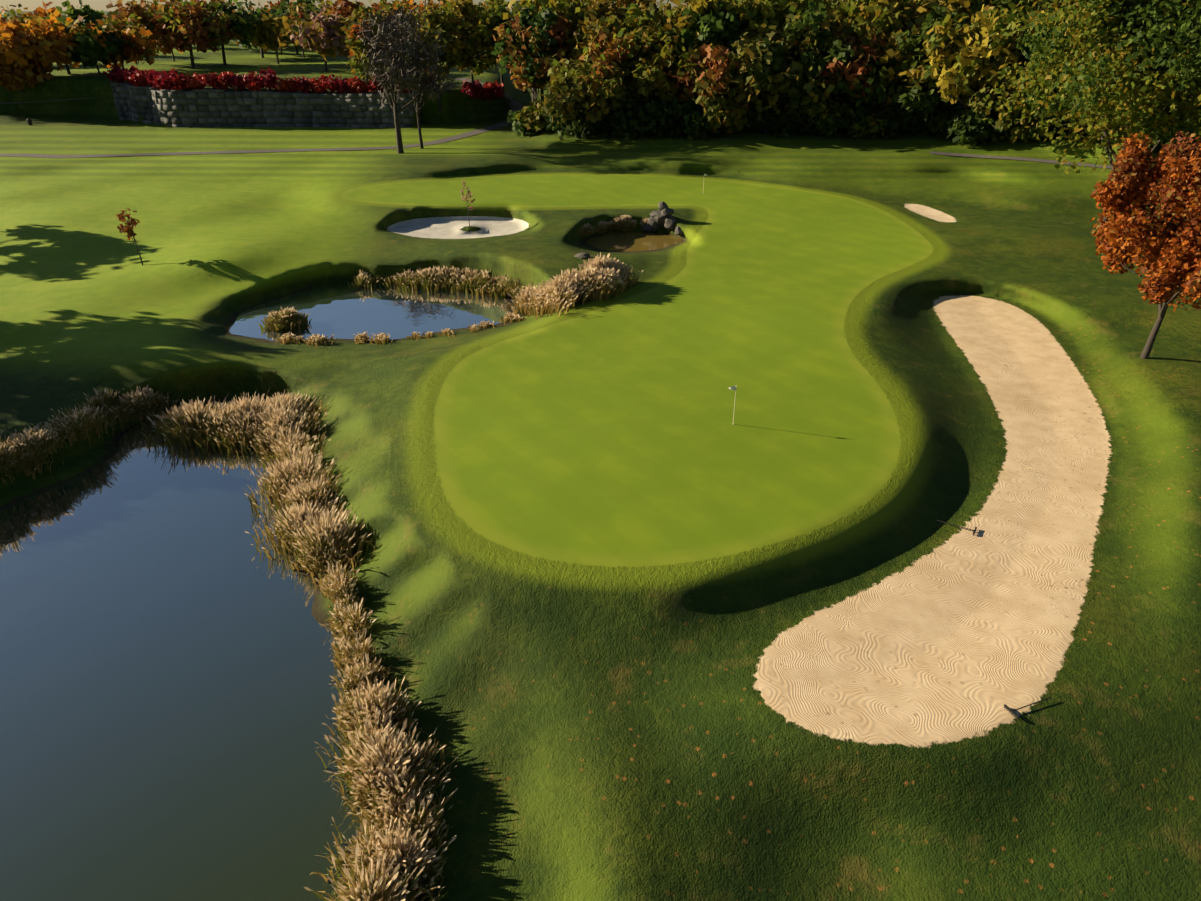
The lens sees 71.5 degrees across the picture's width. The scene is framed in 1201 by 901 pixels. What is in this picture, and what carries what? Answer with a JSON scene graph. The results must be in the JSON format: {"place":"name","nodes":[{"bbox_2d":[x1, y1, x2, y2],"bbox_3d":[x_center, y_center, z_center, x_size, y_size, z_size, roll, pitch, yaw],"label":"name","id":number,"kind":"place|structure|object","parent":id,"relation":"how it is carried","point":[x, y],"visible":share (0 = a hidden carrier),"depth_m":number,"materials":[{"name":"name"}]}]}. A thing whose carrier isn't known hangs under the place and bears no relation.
{"place":"outdoors","nodes":[
{"label":"outdoors","id":0,"kind":"place"},
{"bbox_2d":[0,406,373,900],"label":"pond water","id":1,"kind":"structure","parent":0,"point":[167,690],"depth_m":30.90,"materials":[{"name":"liquid"}]},
{"bbox_2d":[141,392,305,458],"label":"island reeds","id":2,"kind":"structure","parent":1,"relation":"on","point":[199,423],"depth_m":48.65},
{"bbox_2d":[228,390,382,581],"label":"bank reeds","id":3,"kind":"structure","parent":1,"relation":"on","point":[309,507],"depth_m":41.20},
{"bbox_2d":[0,78,523,157],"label":"cart path","id":4,"kind":"structure","parent":0,"point":[516,106],"depth_m":124.03,"materials":[{"name":"concrete"}]},
{"bbox_2d":[229,282,518,340],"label":"pond water","id":5,"kind":"structure","parent":0,"point":[342,310],"depth_m":66.73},
{"bbox_2d":[258,306,311,331],"bbox_3d":[-24.053,-10.206,63.222,4.025,1.693,3.674,0,28,1],"label":"reed clump","id":6,"kind":"object","parent":5,"relation":"on","point":[285,319],"visible":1,"depth_m":62.83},
{"bbox_2d":[275,312,526,347],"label":"reeds","id":7,"kind":"object","parent":5,"relation":"on","point":[318,339],"visible":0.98,"depth_m":60.42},
{"bbox_2d":[347,266,532,298],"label":"reeds","id":8,"kind":"object","parent":5,"relation":"on","point":[458,280],"visible":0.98,"depth_m":71.78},
{"bbox_2d":[0,40,1200,900],"bbox_3d":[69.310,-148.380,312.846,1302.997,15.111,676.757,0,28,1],"label":"grass terrain","id":9,"kind":"structure","parent":0,"point":[654,604],"depth_m":40.39,"materials":[{"name":"green plant"}]},
{"bbox_2d":[0,53,53,93],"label":"tree","id":10,"kind":"object","parent":9,"relation":"on","point":[13,78],"visible":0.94,"depth_m":156.20,"materials":[{"name":"orange plant"}]},
{"bbox_2d":[0,4,66,28],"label":"tree","id":11,"kind":"object","parent":9,"relation":"on","point":[19,11],"visible":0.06,"depth_m":211.70,"materials":[{"name":"orange plant"}]},
{"bbox_2d":[0,8,78,80],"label":"tree","id":12,"kind":"object","parent":9,"relation":"on","point":[21,45],"visible":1,"depth_m":152.86,"materials":[{"name":"orange plant"}]},
{"bbox_2d":[24,1,71,20],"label":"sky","id":13,"kind":"structure","parent":9,"relation":"on","point":[43,12],"depth_m":264.26,"materials":[{"name":"plant"}]},
{"bbox_2d":[28,13,99,73],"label":"tree","id":14,"kind":"object","parent":9,"relation":"on","point":[68,62],"visible":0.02,"depth_m":159.67,"materials":[{"name":"orange plant"}]},
{"bbox_2d":[56,0,108,32],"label":"tree","id":15,"kind":"object","parent":9,"relation":"on","point":[93,16],"visible":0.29,"depth_m":197.06,"materials":[{"name":"green plant"}]},
{"bbox_2d":[0,385,182,483],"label":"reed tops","id":16,"kind":"object","parent":9,"relation":"on","point":[28,445],"visible":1,"depth_m":46.89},
{"bbox_2d":[64,22,133,73],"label":"tree","id":17,"kind":"object","parent":9,"relation":"on","point":[89,51],"visible":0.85,"depth_m":159.69,"materials":[{"name":"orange plant"}]},
{"bbox_2d":[103,66,126,82],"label":"red hedge","id":18,"kind":"object","parent":9,"relation":"on","point":[113,75],"visible":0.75,"depth_m":153.41,"materials":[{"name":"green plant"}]},
{"bbox_2d":[78,15,164,69],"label":"tree","id":19,"kind":"object","parent":9,"relation":"on","point":[137,52],"visible":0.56,"depth_m":164.86,"materials":[{"name":"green plant"}]},
{"bbox_2d":[116,206,142,264],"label":"sapling","id":20,"kind":"object","parent":9,"relation":"on","point":[128,228],"visible":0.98,"depth_m":69.90,"materials":[{"name":"orange plant"}]},
{"bbox_2d":[102,0,172,56],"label":"tree","id":21,"kind":"object","parent":9,"relation":"on","point":[135,12],"visible":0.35,"depth_m":174.78,"materials":[{"name":"orange plant"}]},
{"bbox_2d":[125,68,151,86],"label":"red hedge","id":22,"kind":"object","parent":9,"relation":"on","point":[137,80],"visible":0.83,"depth_m":148.95,"materials":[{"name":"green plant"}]},
{"bbox_2d":[157,68,178,89],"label":"red hedge","id":23,"kind":"object","parent":9,"relation":"on","point":[165,79],"visible":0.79,"depth_m":144.30,"materials":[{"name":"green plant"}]},
{"bbox_2d":[171,73,193,89],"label":"red hedge","id":24,"kind":"object","parent":9,"relation":"on","point":[181,79],"visible":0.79,"depth_m":144.34,"materials":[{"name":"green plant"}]},
{"bbox_2d":[137,0,246,68],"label":"tree","id":25,"kind":"object","parent":9,"relation":"on","point":[187,25],"visible":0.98,"depth_m":172.50,"materials":[{"name":"orange plant"}]},
{"bbox_2d":[187,72,205,88],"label":"red hedge","id":26,"kind":"object","parent":9,"relation":"on","point":[192,81],"visible":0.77,"depth_m":144.29,"materials":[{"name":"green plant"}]},
{"bbox_2d":[198,72,219,87],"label":"red hedge","id":27,"kind":"object","parent":9,"relation":"on","point":[210,80],"visible":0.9,"depth_m":143.62,"materials":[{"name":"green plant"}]},
{"bbox_2d":[214,71,235,89],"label":"red hedge","id":28,"kind":"object","parent":9,"relation":"on","point":[224,79],"visible":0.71,"depth_m":143.97,"materials":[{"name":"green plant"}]},
{"bbox_2d":[195,0,256,64],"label":"tree","id":29,"kind":"object","parent":9,"relation":"on","point":[239,29],"visible":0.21,"depth_m":183.48,"materials":[{"name":"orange plant"}]},
{"bbox_2d":[230,73,247,90],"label":"red hedge","id":30,"kind":"object","parent":9,"relation":"on","point":[238,82],"visible":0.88,"depth_m":143.84,"materials":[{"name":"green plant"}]},
{"bbox_2d":[243,71,262,91],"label":"red hedge","id":31,"kind":"object","parent":9,"relation":"on","point":[252,81],"visible":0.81,"depth_m":143.60,"materials":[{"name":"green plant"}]},
{"bbox_2d":[110,83,422,127],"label":"stone retaining wall","id":32,"kind":"structure","parent":9,"relation":"on","point":[198,107],"depth_m":144.92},
{"bbox_2d":[257,67,280,90],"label":"red hedge","id":33,"kind":"object","parent":9,"relation":"on","point":[269,78],"visible":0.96,"depth_m":143.67,"materials":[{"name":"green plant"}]},
{"bbox_2d":[249,9,291,63],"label":"tree","id":34,"kind":"object","parent":9,"relation":"on","point":[267,36],"visible":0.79,"depth_m":187.15,"materials":[{"name":"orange plant"}]},
{"bbox_2d":[232,0,308,57],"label":"tree","id":35,"kind":"object","parent":9,"relation":"on","point":[258,13],"visible":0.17,"depth_m":201.72,"materials":[{"name":"orange plant"}]},
{"bbox_2d":[249,0,319,53],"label":"tree","id":36,"kind":"object","parent":9,"relation":"on","point":[299,5],"visible":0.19,"depth_m":219.80,"materials":[{"name":"orange plant"}]},
{"bbox_2d":[276,77,297,91],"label":"red hedge","id":37,"kind":"object","parent":9,"relation":"on","point":[283,85],"visible":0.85,"depth_m":143.91,"materials":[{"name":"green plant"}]},
{"bbox_2d":[289,76,311,92],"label":"red hedge","id":38,"kind":"object","parent":9,"relation":"on","point":[302,85],"visible":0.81,"depth_m":144.04,"materials":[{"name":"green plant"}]},
{"bbox_2d":[275,5,349,71],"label":"tree","id":39,"kind":"object","parent":9,"relation":"on","point":[324,37],"visible":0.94,"depth_m":164.19,"materials":[{"name":"orange plant"}]},
{"bbox_2d":[305,77,327,92],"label":"red hedge","id":40,"kind":"object","parent":9,"relation":"on","point":[314,85],"visible":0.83,"depth_m":143.55,"materials":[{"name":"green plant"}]},
{"bbox_2d":[318,74,337,92],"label":"red hedge","id":41,"kind":"object","parent":9,"relation":"on","point":[326,83],"visible":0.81,"depth_m":143.03,"materials":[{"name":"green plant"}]},
{"bbox_2d":[333,76,349,92],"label":"red hedge","id":42,"kind":"object","parent":9,"relation":"on","point":[341,86],"visible":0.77,"depth_m":142.75,"materials":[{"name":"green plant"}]},
{"bbox_2d":[265,422,436,900],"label":"reed fringe","id":43,"kind":"object","parent":9,"relation":"on","point":[341,592],"visible":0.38,"depth_m":30.69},
{"bbox_2d":[315,0,390,60],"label":"tree","id":44,"kind":"object","parent":9,"relation":"on","point":[346,8],"visible":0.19,"depth_m":176.59,"materials":[{"name":"orange plant"}]},
{"bbox_2d":[312,549,400,717],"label":"bank reeds","id":45,"kind":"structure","parent":9,"relation":"on","point":[347,562],"depth_m":31.98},
{"bbox_2d":[347,76,367,92],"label":"red hedge","id":46,"kind":"object","parent":9,"relation":"on","point":[359,85],"visible":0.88,"depth_m":142.07,"materials":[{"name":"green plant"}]},
{"bbox_2d":[340,6,405,104],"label":"tree","id":47,"kind":"object","parent":9,"relation":"on","point":[355,46],"visible":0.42,"depth_m":136.34,"materials":[{"name":"green plant"}]},
{"bbox_2d":[304,677,457,900],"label":"bank reeds","id":48,"kind":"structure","parent":9,"relation":"on","point":[364,747],"depth_m":25.78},
{"bbox_2d":[368,0,418,37],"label":"tree","id":49,"kind":"object","parent":9,"relation":"on","point":[399,7],"visible":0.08,"depth_m":225.01,"materials":[{"name":"green plant"}]},
{"bbox_2d":[365,15,442,148],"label":"bare tree","id":50,"kind":"object","parent":9,"relation":"on","point":[423,86],"visible":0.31,"depth_m":117.18,"materials":[{"name":"brown plant"}]},
{"bbox_2d":[349,0,459,153],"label":"bare tree","id":51,"kind":"object","parent":9,"relation":"on","point":[392,32],"visible":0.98,"depth_m":112.63,"materials":[{"name":"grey plant"}]},
{"bbox_2d":[390,0,447,18],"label":"tree","id":52,"kind":"object","parent":9,"relation":"on","point":[442,2],"visible":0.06,"depth_m":240.55,"materials":[{"name":"orange plant"}]},
{"bbox_2d":[405,3,476,111],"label":"tree","id":53,"kind":"object","parent":9,"relation":"on","point":[434,21],"visible":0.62,"depth_m":137.85,"materials":[{"name":"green plant"}]},
{"bbox_2d":[436,0,500,83],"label":"tree","id":54,"kind":"object","parent":9,"relation":"on","point":[478,27],"visible":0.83,"depth_m":138.84,"materials":[{"name":"green plant"}]},
{"bbox_2d":[461,79,483,98],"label":"red bush","id":55,"kind":"object","parent":9,"relation":"on","point":[471,88],"visible":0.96,"depth_m":144.86,"materials":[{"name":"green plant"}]},
{"bbox_2d":[476,84,494,102],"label":"red bush","id":56,"kind":"object","parent":9,"relation":"on","point":[483,92],"visible":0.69,"depth_m":146.62,"materials":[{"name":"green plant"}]},
{"bbox_2d":[461,0,519,101],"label":"tree","id":57,"kind":"object","parent":9,"relation":"on","point":[498,6],"visible":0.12,"depth_m":143.65,"materials":[{"name":"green plant"}]},
{"bbox_2d":[484,81,504,100],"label":"red bush","id":58,"kind":"object","parent":9,"relation":"on","point":[496,87],"visible":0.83,"depth_m":147.55,"materials":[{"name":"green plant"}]},
{"bbox_2d":[507,107,541,136],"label":"bush","id":59,"kind":"object","parent":9,"relation":"on","point":[519,126],"visible":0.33,"depth_m":127.63,"materials":[{"name":"green plant"}]},
{"bbox_2d":[491,3,569,106],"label":"forest tree","id":60,"kind":"object","parent":9,"relation":"on","point":[530,71],"visible":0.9,"depth_m":124.12,"materials":[{"name":"green plant"}]},
{"bbox_2d":[515,97,551,132],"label":"undergrowth","id":61,"kind":"object","parent":9,"relation":"on","point":[537,121],"visible":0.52,"depth_m":125.34,"materials":[{"name":"green plant"}]},
{"bbox_2d":[508,4,586,94],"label":"forest tree","id":62,"kind":"object","parent":9,"relation":"on","point":[557,32],"visible":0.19,"depth_m":125.84,"materials":[{"name":"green plant"}]},
{"bbox_2d":[502,0,615,71],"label":"forest tree","id":63,"kind":"object","parent":9,"relation":"on","point":[556,7],"visible":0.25,"depth_m":126.88,"materials":[{"name":"orange plant"}]},
{"bbox_2d":[504,252,642,318],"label":"reed plumes","id":64,"kind":"object","parent":9,"relation":"on","point":[597,277],"visible":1,"depth_m":62.08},
{"bbox_2d":[547,102,606,139],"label":"undergrowth","id":65,"kind":"object","parent":9,"relation":"on","point":[576,127],"visible":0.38,"depth_m":119.04,"materials":[{"name":"green plant"}]},
{"bbox_2d":[540,51,628,122],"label":"forest tree","id":66,"kind":"object","parent":9,"relation":"on","point":[562,98],"visible":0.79,"depth_m":114.82,"materials":[{"name":"green plant"}]},
{"bbox_2d":[577,109,611,134],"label":"undergrowth","id":67,"kind":"object","parent":9,"relation":"on","point":[582,120],"visible":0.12,"depth_m":118.12,"materials":[{"name":"green plant"}]},
{"bbox_2d":[567,5,637,89],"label":"forest tree","id":68,"kind":"object","parent":9,"relation":"on","point":[586,35],"visible":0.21,"depth_m":121.03,"materials":[{"name":"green plant"}]},
{"bbox_2d":[578,215,647,235],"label":"small pond reeds","id":69,"kind":"object","parent":9,"relation":"on","point":[623,223],"depth_m":83.94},
{"bbox_2d":[574,0,663,47],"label":"forest tree","id":70,"kind":"object","parent":9,"relation":"on","point":[605,8],"visible":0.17,"depth_m":122.91,"materials":[{"name":"orange plant"}]},
{"bbox_2d":[571,28,677,112],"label":"forest tree","id":71,"kind":"object","parent":9,"relation":"on","point":[614,47],"visible":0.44,"depth_m":116.66,"materials":[{"name":"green plant"}]},
{"bbox_2d":[597,91,651,142],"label":"undergrowth","id":72,"kind":"object","parent":9,"relation":"on","point":[629,119],"visible":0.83,"depth_m":116.34,"materials":[{"name":"green plant"}]},
{"bbox_2d":[599,1,686,79],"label":"forest tree","id":73,"kind":"object","parent":9,"relation":"on","point":[630,23],"visible":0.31,"depth_m":118.52,"materials":[{"name":"green plant"}]},
{"bbox_2d":[639,100,686,137],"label":"undergrowth","id":74,"kind":"object","parent":9,"relation":"on","point":[660,122],"visible":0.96,"depth_m":115.79,"materials":[{"name":"green plant"}]},
{"bbox_2d":[629,16,699,104],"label":"forest tree","id":75,"kind":"object","parent":9,"relation":"on","point":[645,77],"visible":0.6,"depth_m":115.41,"materials":[{"name":"green plant"}]},
{"bbox_2d":[676,87,707,137],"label":"undergrowth","id":76,"kind":"object","parent":9,"relation":"on","point":[689,107],"visible":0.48,"depth_m":115.48,"materials":[{"name":"green plant"}]},
{"bbox_2d":[663,0,755,63],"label":"forest tree","id":77,"kind":"object","parent":9,"relation":"on","point":[700,23],"visible":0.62,"depth_m":114.38,"materials":[{"name":"green plant"}]},
{"bbox_2d":[686,102,736,140],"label":"undergrowth","id":78,"kind":"object","parent":9,"relation":"on","point":[701,119],"visible":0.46,"depth_m":114.84,"materials":[{"name":"green plant"}]},
{"bbox_2d":[671,43,764,121],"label":"forest tree","id":79,"kind":"object","parent":9,"relation":"on","point":[705,77],"visible":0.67,"depth_m":112.05,"materials":[{"name":"orange plant"}]},
{"bbox_2d":[705,98,750,136],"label":"undergrowth","id":80,"kind":"object","parent":9,"relation":"on","point":[736,111],"visible":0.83,"depth_m":113.18,"materials":[{"name":"green plant"}]},
{"bbox_2d":[712,0,808,46],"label":"forest tree","id":81,"kind":"object","parent":9,"relation":"on","point":[759,16],"visible":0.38,"depth_m":114.42,"materials":[{"name":"green plant"}]},
{"bbox_2d":[711,26,834,133],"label":"forest tree","id":82,"kind":"object","parent":9,"relation":"on","point":[763,65],"visible":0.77,"depth_m":110.39,"materials":[{"name":"green plant"}]},
{"bbox_2d":[763,0,850,130],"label":"forest tree","id":83,"kind":"object","parent":9,"relation":"on","point":[813,45],"visible":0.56,"depth_m":110.60,"materials":[{"name":"green plant"}]},
{"bbox_2d":[775,0,847,21],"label":"forest tree","id":84,"kind":"object","parent":9,"relation":"on","point":[804,4],"visible":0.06,"depth_m":117.39,"materials":[{"name":"green plant"}]},
{"bbox_2d":[800,25,889,108],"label":"forest tree","id":85,"kind":"object","parent":9,"relation":"on","point":[851,78],"visible":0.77,"depth_m":109.76,"materials":[{"name":"green plant"}]},
{"bbox_2d":[821,0,913,101],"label":"forest tree","id":86,"kind":"object","parent":9,"relation":"on","point":[879,27],"visible":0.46,"depth_m":111.39,"materials":[{"name":"green plant"}]},
{"bbox_2d":[853,24,936,108],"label":"forest tree","id":87,"kind":"object","parent":9,"relation":"on","point":[898,67],"visible":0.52,"depth_m":108.59,"materials":[{"name":"green plant"}]},
{"bbox_2d":[843,0,947,108],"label":"forest tree","id":88,"kind":"object","parent":9,"relation":"on","point":[892,7],"visible":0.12,"depth_m":113.74,"materials":[{"name":"green plant"}]},
{"bbox_2d":[890,6,972,134],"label":"forest tree","id":89,"kind":"object","parent":9,"relation":"on","point":[917,98],"visible":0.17,"depth_m":106.80,"materials":[{"name":"green plant"}]},
{"bbox_2d":[922,101,965,137],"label":"undergrowth","id":90,"kind":"object","parent":9,"relation":"on","point":[940,122],"visible":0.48,"depth_m":108.79,"materials":[{"name":"green plant"}]},
{"bbox_2d":[901,0,993,101],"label":"forest tree","id":91,"kind":"object","parent":9,"relation":"on","point":[953,5],"visible":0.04,"depth_m":112.07,"materials":[{"name":"green plant"}]},
{"bbox_2d":[939,102,992,143],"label":"undergrowth","id":92,"kind":"object","parent":9,"relation":"on","point":[957,108],"visible":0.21,"depth_m":107.03,"materials":[{"name":"green plant"}]},
{"bbox_2d":[944,107,988,145],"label":"undergrowth","id":93,"kind":"object","parent":9,"relation":"on","point":[958,130],"visible":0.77,"depth_m":105.25,"materials":[{"name":"green plant"}]},
{"bbox_2d":[917,4,1046,114],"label":"forest tree","id":94,"kind":"object","parent":9,"relation":"on","point":[968,45],"visible":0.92,"depth_m":100.98,"materials":[{"name":"yellow plant"}]},
{"bbox_2d":[969,109,1013,143],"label":"undergrowth","id":95,"kind":"object","parent":9,"relation":"on","point":[985,135],"visible":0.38,"depth_m":104.47,"materials":[{"name":"green plant"}]},
{"bbox_2d":[941,0,1048,106],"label":"forest tree","id":96,"kind":"object","parent":9,"relation":"on","point":[1001,5],"visible":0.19,"depth_m":109.19,"materials":[{"name":"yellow plant"}]},
{"bbox_2d":[990,114,1032,143],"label":"undergrowth","id":97,"kind":"object","parent":9,"relation":"on","point":[1018,131],"visible":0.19,"depth_m":103.60,"materials":[{"name":"green plant"}]},
{"bbox_2d":[961,60,1066,130],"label":"forest tree","id":98,"kind":"object","parent":9,"relation":"on","point":[981,103],"visible":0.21,"depth_m":102.43,"materials":[{"name":"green plant"}]},
{"bbox_2d":[1007,116,1048,143],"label":"undergrowth","id":99,"kind":"object","parent":9,"relation":"on","point":[1032,130],"visible":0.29,"depth_m":103.39,"materials":[{"name":"green plant"}]},
{"bbox_2d":[994,7,1120,137],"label":"forest tree","id":100,"kind":"object","parent":9,"relation":"on","point":[1028,51],"visible":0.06,"depth_m":98.30,"materials":[{"name":"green plant"}]},
{"bbox_2d":[979,0,1200,221],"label":"tall green tree","id":101,"kind":"object","parent":9,"relation":"on","point":[1153,47],"visible":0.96,"depth_m":65.57,"materials":[{"name":"green plant"}]},
{"bbox_2d":[1087,131,1200,358],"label":"orange tree","id":102,"kind":"object","parent":9,"relation":"on","point":[1168,187],"visible":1,"depth_m":47.25,"materials":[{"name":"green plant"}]},
{"bbox_2d":[586,231,681,251],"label":"pond water","id":103,"kind":"structure","parent":0,"point":[633,241],"depth_m":81.40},
{"bbox_2d":[929,151,1110,168],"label":"cart path","id":104,"kind":"structure","parent":0,"point":[1012,158],"depth_m":101.81,"materials":[{"name":"concrete"}]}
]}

